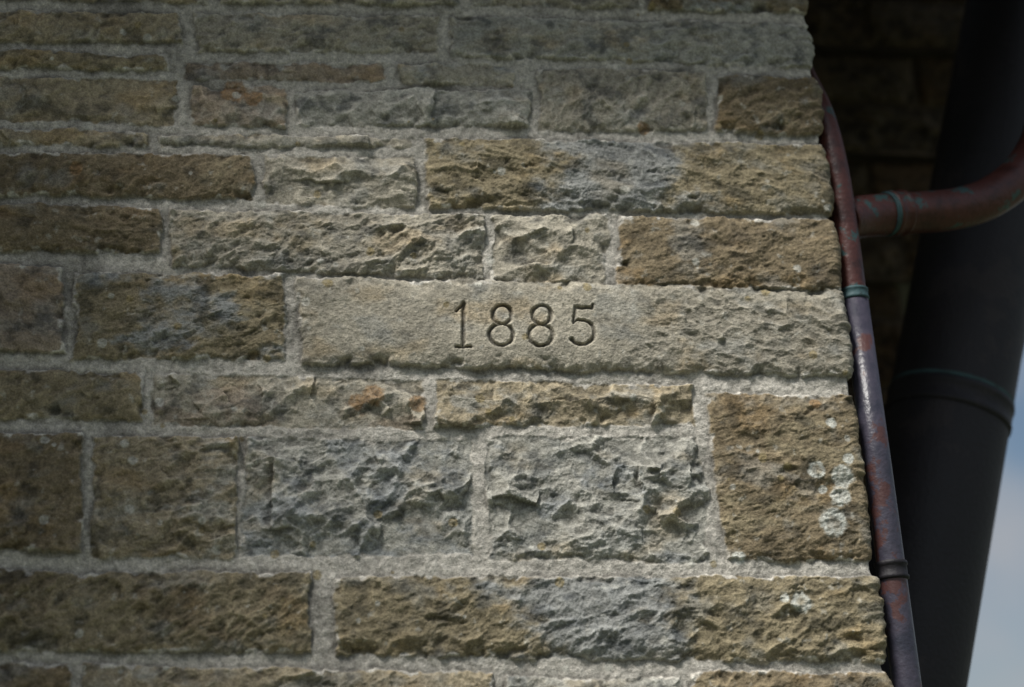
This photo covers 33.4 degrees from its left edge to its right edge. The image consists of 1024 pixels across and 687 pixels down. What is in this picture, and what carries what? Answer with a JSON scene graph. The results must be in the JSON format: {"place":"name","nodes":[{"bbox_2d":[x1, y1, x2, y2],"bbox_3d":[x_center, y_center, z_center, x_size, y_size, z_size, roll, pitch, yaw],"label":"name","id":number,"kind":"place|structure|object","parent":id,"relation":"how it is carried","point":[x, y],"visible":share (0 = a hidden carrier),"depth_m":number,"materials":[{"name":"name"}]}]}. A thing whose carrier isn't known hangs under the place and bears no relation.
{"place":"outdoors","nodes":[
{"label":"outdoors","id":0,"kind":"place"},
{"bbox_2d":[812,52,953,156],"bbox_3d":[0.731,-0.572,4.016,0.854,0.266,0.025,1,-20,-8],"label":"corbel course","id":1,"kind":"object","parent":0,"point":[886,105],"visible":0.31,"depth_m":4.04,"materials":[{"name":"brown stone"}]},
{"bbox_2d":[847,159,933,280],"bbox_3d":[0.679,-0.294,3.939,0.739,0.306,0.021,1,-20,-8],"label":"corbel course","id":2,"kind":"object","parent":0,"point":[886,258],"visible":0.12,"depth_m":3.98,"materials":[{"name":"brown stone"}]},
{"bbox_2d":[967,352,1023,686],"label":"sky","id":3,"kind":"structure","parent":0,"point":[998,651],"materials":[{"name":"blue"}]},
{"label":"ground","id":4,"kind":"structure","parent":0,"visible":0},
{"bbox_2d":[0,0,893,686],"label":"date stone wall","id":5,"kind":"structure","parent":4,"relation":"on","point":[424,342],"depth_m":2.67,"materials":[{"name":"stone"}]},
{"bbox_2d":[810,66,921,686],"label":"downpipe","id":6,"kind":"object","parent":5,"relation":"attached to","point":[890,567],"visible":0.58,"depth_m":2.74,"materials":[{"name":"brown metal"}]},
{"bbox_2d":[828,128,1023,237],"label":"branch pipe","id":7,"kind":"object","parent":6,"relation":"attached to","point":[998,191],"visible":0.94,"depth_m":2.99,"materials":[{"name":"brown metal"}]},
{"bbox_2d":[847,285,902,486],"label":"recessed back wall","id":8,"kind":"structure","parent":4,"relation":"on","point":[885,305],"depth_m":3.90,"materials":[{"name":"stone"}]},
{"bbox_2d":[868,0,1023,686],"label":"soil pipe","id":9,"kind":"object","parent":4,"relation":"on","point":[949,408],"visible":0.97,"depth_m":3.24,"materials":[{"name":"black metal"}]},
{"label":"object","id":10,"kind":"object","parent":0,"visible":0},
{"bbox_2d":[865,280,910,317],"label":"wall","id":11,"kind":"structure","parent":10,"relation":"on","point":[904,286],"depth_m":3.95,"materials":[{"name":"brown stone"}]}
]}

